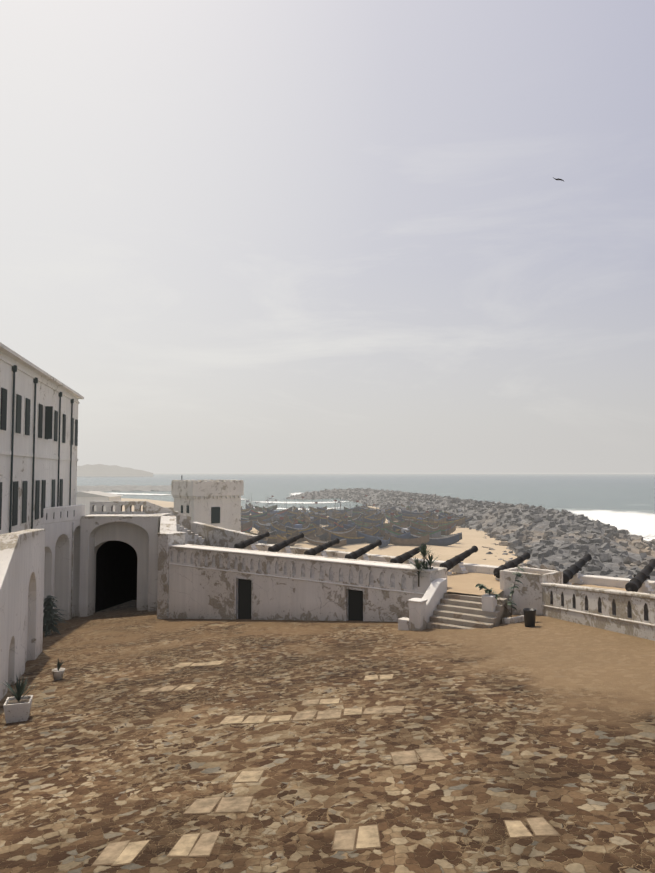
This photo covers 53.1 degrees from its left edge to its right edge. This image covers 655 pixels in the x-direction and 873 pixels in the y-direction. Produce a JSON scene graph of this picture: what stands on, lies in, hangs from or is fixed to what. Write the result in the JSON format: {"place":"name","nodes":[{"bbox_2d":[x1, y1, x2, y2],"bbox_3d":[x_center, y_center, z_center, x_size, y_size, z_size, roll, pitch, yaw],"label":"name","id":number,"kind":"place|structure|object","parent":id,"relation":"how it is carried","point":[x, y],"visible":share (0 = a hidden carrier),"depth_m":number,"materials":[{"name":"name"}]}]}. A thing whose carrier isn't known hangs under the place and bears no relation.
{"place":"outdoors","nodes":[
{"label":"outdoors","id":0,"kind":"place"},
{"bbox_2d":[76,491,122,514],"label":"beach","id":1,"kind":"structure","parent":0,"point":[85,498],"depth_m":106.91,"materials":[{"name":"grey"}]},
{"bbox_2d":[77,464,152,476],"bbox_3d":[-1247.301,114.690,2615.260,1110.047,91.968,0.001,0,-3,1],"label":"headland hill","id":2,"kind":"structure","parent":0,"point":[95,470],"depth_m":2608.60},
{"bbox_2d":[85,511,177,515],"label":"gatehouse roof terrace","id":3,"kind":"structure","parent":0,"point":[159,514],"depth_m":44.84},
{"bbox_2d":[160,516,176,532],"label":"wall block","id":4,"kind":"structure","parent":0,"point":[168,524],"depth_m":41.05,"materials":[{"name":"white paint"}]},
{"bbox_2d":[246,543,257,549],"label":"cannon mount","id":5,"kind":"object","parent":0,"point":[252,547],"visible":0.6,"depth_m":42.80,"materials":[{"name":"white paint"}]},
{"bbox_2d":[280,546,292,553],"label":"cannon mount","id":6,"kind":"object","parent":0,"point":[286,549],"visible":0.54,"depth_m":40.98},
{"bbox_2d":[168,544,446,621],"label":"wall","id":7,"kind":"structure","parent":0,"point":[197,593],"depth_m":32.86,"materials":[{"name":"white paint"}]},
{"bbox_2d":[157,531,185,618],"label":"buttress","id":8,"kind":"structure","parent":7,"relation":"attached to","point":[166,540],"depth_m":37.93,"materials":[{"name":"white paint"}]},
{"bbox_2d":[234,576,364,620],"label":"door frames","id":9,"kind":"structure","parent":7,"relation":"attached to","point":[235,608],"depth_m":33.96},
{"bbox_2d":[238,578,362,620],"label":"doorways","id":10,"kind":"structure","parent":7,"relation":"attached to","point":[355,605],"depth_m":34.31,"materials":[{"name":"black wood"}]},
{"bbox_2d":[169,544,437,594],"bbox_3d":[-2.376,6.591,33.438,17.278,1.100,0.750,-2,-4,35],"label":"wall coping","id":11,"kind":"object","parent":7,"relation":"attached to","point":[373,564],"depth_m":32.12,"materials":[{"name":"white paint"}]},
{"bbox_2d":[316,551,327,556],"bbox_3d":[-0.670,7.057,38.877,0.840,0.463,1.354,-3,-4,43],"label":"cannon mount","id":12,"kind":"object","parent":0,"point":[322,553],"visible":0.31,"depth_m":39.08,"materials":[{"name":"white paint"}]},
{"bbox_2d":[121,498,529,566],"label":"beach sand","id":13,"kind":"structure","parent":0,"point":[479,539],"depth_m":137.00,"materials":[{"name":"beige sand"}]},
{"bbox_2d":[241,503,474,547],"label":"fishing canoes","id":14,"kind":"object","parent":13,"relation":"on","point":[420,532],"visible":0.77,"depth_m":172.92,"materials":[{"name":"wood"}]},
{"bbox_2d":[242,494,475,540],"bbox_3d":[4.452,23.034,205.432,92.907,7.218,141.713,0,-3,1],"label":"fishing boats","id":15,"kind":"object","parent":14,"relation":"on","point":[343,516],"visible":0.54,"depth_m":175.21,"materials":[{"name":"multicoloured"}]},
{"bbox_2d":[0,600,654,872],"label":"courtyard paving","id":16,"kind":"structure","parent":0,"point":[551,720],"depth_m":12.86,"materials":[{"name":"stone"}]},
{"bbox_2d":[0,529,44,699],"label":"stair wall","id":17,"kind":"structure","parent":16,"relation":"on","point":[22,554],"depth_m":22.77,"materials":[{"name":"white paint"}]},
{"bbox_2d":[3,668,64,723],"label":"planters","id":18,"kind":"object","parent":16,"relation":"on","point":[15,710],"visible":0.98,"depth_m":16.82,"materials":[{"name":"white concrete"}]},
{"bbox_2d":[3,659,64,701],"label":"potted plants","id":19,"kind":"object","parent":18,"relation":"in","point":[19,689],"visible":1,"depth_m":17.09,"materials":[{"name":"green plant"}]},
{"bbox_2d":[0,342,83,616],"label":"building","id":20,"kind":"structure","parent":16,"relation":"on","point":[49,388],"depth_m":36.41,"materials":[{"name":"white paint"}]},
{"bbox_2d":[0,385,76,527],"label":"building window frames","id":21,"kind":"structure","parent":20,"relation":"attached to","point":[22,480],"depth_m":37.09,"materials":[{"name":"wood"}]},
{"bbox_2d":[0,387,77,529],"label":"windows","id":22,"kind":"structure","parent":20,"relation":"attached to","point":[48,420],"depth_m":37.12,"materials":[{"name":"black wood"}]},
{"bbox_2d":[9,365,73,532],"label":"drainpipes","id":23,"kind":"object","parent":20,"relation":"attached to","point":[14,370],"visible":0.35,"depth_m":36.48,"materials":[{"name":"black metal"}]},
{"bbox_2d":[43,595,64,636],"bbox_3d":[-14.727,9.467,34.584,2.016,2.230,1.995,0,-3,1],"label":"conifer shrub","id":24,"kind":"object","parent":16,"relation":"on","point":[50,615],"visible":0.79,"depth_m":34.30,"materials":[{"name":"green plant"}]},
{"bbox_2d":[41,520,79,624],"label":"arcade wall","id":25,"kind":"structure","parent":16,"relation":"on","point":[58,557],"depth_m":41.66,"materials":[{"name":"white paint"}]},
{"bbox_2d":[40,505,84,524],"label":"parapet","id":26,"kind":"structure","parent":25,"relation":"on","point":[62,513],"depth_m":40.90,"materials":[{"name":"white paint"}]},
{"bbox_2d":[71,522,73,618],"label":"pilaster","id":27,"kind":"object","parent":25,"relation":"attached to","point":[72,567],"visible":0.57,"depth_m":41.82,"materials":[{"name":"white paint"}]},
{"bbox_2d":[78,513,173,616],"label":"archway","id":28,"kind":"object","parent":16,"relation":"on","point":[138,534],"depth_m":42.98,"materials":[{"name":"white paint"}]},
{"bbox_2d":[95,541,136,611],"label":"arched opening","id":29,"kind":"object","parent":28,"relation":"attached to","point":[116,572],"visible":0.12,"depth_m":48.99,"materials":[{"name":"black"}]},
{"bbox_2d":[90,501,145,514],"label":"balustrade","id":30,"kind":"object","parent":28,"relation":"on","point":[137,505],"visible":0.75,"depth_m":45.38,"materials":[{"name":"white paint"}]},
{"bbox_2d":[143,501,190,529],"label":"stair parapet","id":31,"kind":"structure","parent":28,"relation":"attached to","point":[184,520],"depth_m":46.83,"materials":[{"name":"white paint"}]},
{"bbox_2d":[177,524,205,545],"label":"stairs","id":32,"kind":"structure","parent":28,"relation":"attached to","point":[193,538],"depth_m":45.58,"materials":[{"name":"white paint"}]},
{"bbox_2d":[171,480,243,531],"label":"lookout tower","id":33,"kind":"structure","parent":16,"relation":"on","point":[200,498],"depth_m":58.55,"materials":[{"name":"white paint"}]},
{"bbox_2d":[181,505,219,523],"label":"tower windows","id":34,"kind":"structure","parent":33,"relation":"on","point":[215,514],"depth_m":58.17,"materials":[{"name":"green"}]},
{"bbox_2d":[191,522,257,548],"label":"stair parapet","id":35,"kind":"structure","parent":16,"relation":"on","point":[215,536],"depth_m":46.09,"materials":[{"name":"white paint"}]},
{"bbox_2d":[91,660,560,865],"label":"paving slabs","id":36,"kind":"structure","parent":16,"relation":"on","point":[125,852],"depth_m":10.23,"materials":[{"name":"brown stone"}]},
{"bbox_2d":[398,578,446,630],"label":"stair side wall","id":37,"kind":"structure","parent":16,"relation":"on","point":[423,608],"depth_m":26.58,"materials":[{"name":"white paint"}]},
{"bbox_2d":[427,592,507,628],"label":"terrace steps","id":38,"kind":"structure","parent":16,"relation":"on","point":[458,611],"depth_m":26.48,"materials":[{"name":"beige concrete"}]},
{"bbox_2d":[475,565,523,616],"bbox_3d":[6.979,6.355,26.439,2.134,2.242,0.648,0,-3,-7],"label":"sapling tree","id":39,"kind":"object","parent":16,"relation":"on","point":[481,586],"visible":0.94,"depth_m":26.46,"materials":[{"name":"green plant"}]},
{"bbox_2d":[482,594,523,623],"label":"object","id":40,"kind":"structure","parent":16,"relation":"on","point":[489,602],"depth_m":26.13,"materials":[{"name":"white concrete"}]},
{"bbox_2d":[523,608,535,626],"bbox_3d":[7.715,6.919,25.016,0.490,0.640,0.490,0,-3,1],"label":"black bin","id":41,"kind":"object","parent":16,"relation":"on","point":[529,617],"visible":0.98,"depth_m":24.85,"materials":[{"name":"black plastic"}]},
{"bbox_2d":[500,566,562,614],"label":"wall","id":42,"kind":"structure","parent":16,"relation":"on","point":[527,593],"depth_m":28.19,"materials":[{"name":"white paint"}]},
{"bbox_2d":[542,586,654,640],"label":"balustrade","id":43,"kind":"object","parent":16,"relation":"on","point":[639,609],"visible":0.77,"depth_m":23.16,"materials":[{"name":"white paint"}]},
{"bbox_2d":[541,583,654,626],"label":"balustrade rail","id":44,"kind":"object","parent":43,"relation":"attached to","point":[619,592],"visible":0.85,"depth_m":23.20,"materials":[{"name":"white paint"}]},
{"bbox_2d":[0,0,654,472],"label":"sky","id":45,"kind":"structure","parent":0,"point":[251,236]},
{"bbox_2d":[77,473,654,515],"bbox_3d":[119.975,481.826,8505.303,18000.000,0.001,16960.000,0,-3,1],"label":"sea","id":46,"kind":"structure","parent":0,"point":[623,492],"depth_m":775.93,"materials":[{"name":"liquid"}]},
{"bbox_2d":[77,485,170,491],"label":"surf","id":47,"kind":"structure","parent":46,"relation":"on","point":[83,488],"depth_m":585.77,"materials":[{"name":"white liquid"}]},
{"bbox_2d":[112,493,654,540],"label":"sea foam","id":48,"kind":"object","parent":46,"relation":"on","point":[637,523],"visible":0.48,"depth_m":220.98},
{"bbox_2d":[259,550,625,596],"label":"terrace earth","id":49,"kind":"structure","parent":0,"point":[464,583],"depth_m":30.14,"materials":[{"name":"beige sand"}]},
{"bbox_2d":[234,531,269,548],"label":"cannon","id":50,"kind":"object","parent":49,"relation":"on","point":[244,544],"visible":0.83,"depth_m":42.71,"materials":[{"name":"metal"}]},
{"bbox_2d":[268,533,303,551],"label":"cannon","id":51,"kind":"object","parent":49,"relation":"on","point":[280,546],"visible":0.81,"depth_m":40.89,"materials":[{"name":"metal"}]},
{"bbox_2d":[304,538,339,555],"bbox_3d":[-0.369,6.684,39.222,0.640,1.041,3.010,-3,-4,43],"label":"cannon","id":52,"kind":"object","parent":49,"relation":"on","point":[314,551],"visible":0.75,"depth_m":38.97,"materials":[{"name":"metal"}]},
{"bbox_2d":[357,554,369,560],"bbox_3d":[1.696,6.934,37.050,1.344,0.510,0.840,3,-4,-44],"label":"cannon mount","id":53,"kind":"object","parent":49,"relation":"on","point":[364,557],"visible":0.35,"depth_m":37.24,"materials":[{"name":"white paint"}]},
{"bbox_2d":[345,539,381,558],"bbox_3d":[2.014,6.534,37.378,2.988,1.136,0.640,3,-4,-44],"label":"cannon","id":54,"kind":"object","parent":49,"relation":"on","point":[356,554],"visible":0.83,"depth_m":37.14,"materials":[{"name":"metal"}]},
{"bbox_2d":[402,558,414,563],"bbox_3d":[4.054,6.848,35.277,0.840,0.489,1.349,-3,-4,46],"label":"cannon mount","id":55,"kind":"object","parent":49,"relation":"on","point":[408,562],"visible":0.25,"depth_m":35.47,"materials":[{"name":"white paint"}]},
{"bbox_2d":[390,543,426,563],"bbox_3d":[4.370,6.460,35.608,0.640,1.092,2.999,-3,-4,46],"label":"cannon","id":56,"kind":"object","parent":49,"relation":"on","point":[404,557],"visible":0.75,"depth_m":35.27,"materials":[{"name":"metal"}]},
{"bbox_2d":[228,542,654,597],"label":"sea wall","id":57,"kind":"structure","parent":49,"relation":"on","point":[585,578],"depth_m":33.78,"materials":[{"name":"white paint"}]},
{"bbox_2d":[407,544,492,594],"bbox_3d":[5.349,5.517,27.853,4.225,1.936,1.492,-2,-4,35],"label":"yucca plant","id":58,"kind":"object","parent":49,"relation":"on","point":[424,563],"visible":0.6,"depth_m":28.57,"materials":[{"name":"green plant"}]},
{"bbox_2d":[447,562,467,574],"bbox_3d":[6.413,6.727,33.490,1.339,0.534,0.840,3,-4,-40],"label":"cannon mount","id":59,"kind":"object","parent":49,"relation":"on","point":[459,568],"visible":0.67,"depth_m":33.58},
{"bbox_2d":[439,545,477,570],"bbox_3d":[6.748,6.312,33.800,2.976,1.184,0.640,3,-4,-40],"label":"cannon","id":60,"kind":"object","parent":49,"relation":"on","point":[451,563],"visible":0.81,"depth_m":33.56,"materials":[{"name":"metal"}]},
{"bbox_2d":[493,552,530,577],"bbox_3d":[9.028,6.293,32.136,3.009,1.048,0.640,3,-4,-42],"label":"cannon","id":61,"kind":"object","parent":49,"relation":"on","point":[515,562],"visible":0.88,"depth_m":31.91,"materials":[{"name":"metal"}]},
{"bbox_2d":[566,572,583,584],"bbox_3d":[11.244,6.563,30.288,0.840,0.512,1.344,-3,-4,45],"label":"cannon mount","id":62,"kind":"object","parent":49,"relation":"on","point":[576,578],"visible":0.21,"depth_m":30.38,"materials":[{"name":"white paint"}]},
{"bbox_2d":[563,554,591,583],"bbox_3d":[11.558,6.162,30.621,0.640,1.141,2.987,-3,-4,45],"label":"cannon","id":63,"kind":"object","parent":49,"relation":"on","point":[570,572],"visible":0.77,"depth_m":30.35,"materials":[{"name":"metal"}]},
{"bbox_2d":[625,559,654,591],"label":"cannon","id":64,"kind":"object","parent":49,"relation":"on","point":[635,583],"visible":0.96,"depth_m":27.65,"materials":[{"name":"metal"}]},
{"bbox_2d":[638,580,654,593],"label":"cannon mount","id":65,"kind":"object","parent":49,"relation":"on","point":[645,587],"visible":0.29,"depth_m":27.82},
{"bbox_2d":[288,489,654,580],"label":"breakwater rock","id":66,"kind":"object","parent":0,"point":[542,526],"visible":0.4,"depth_m":154.26,"materials":[{"name":"grey stone"}]},
{"bbox_2d":[286,488,654,578],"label":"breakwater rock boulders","id":67,"kind":"object","parent":66,"relation":"on","point":[588,532],"visible":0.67,"depth_m":149.46,"materials":[{"name":"grey stone"}]}
]}

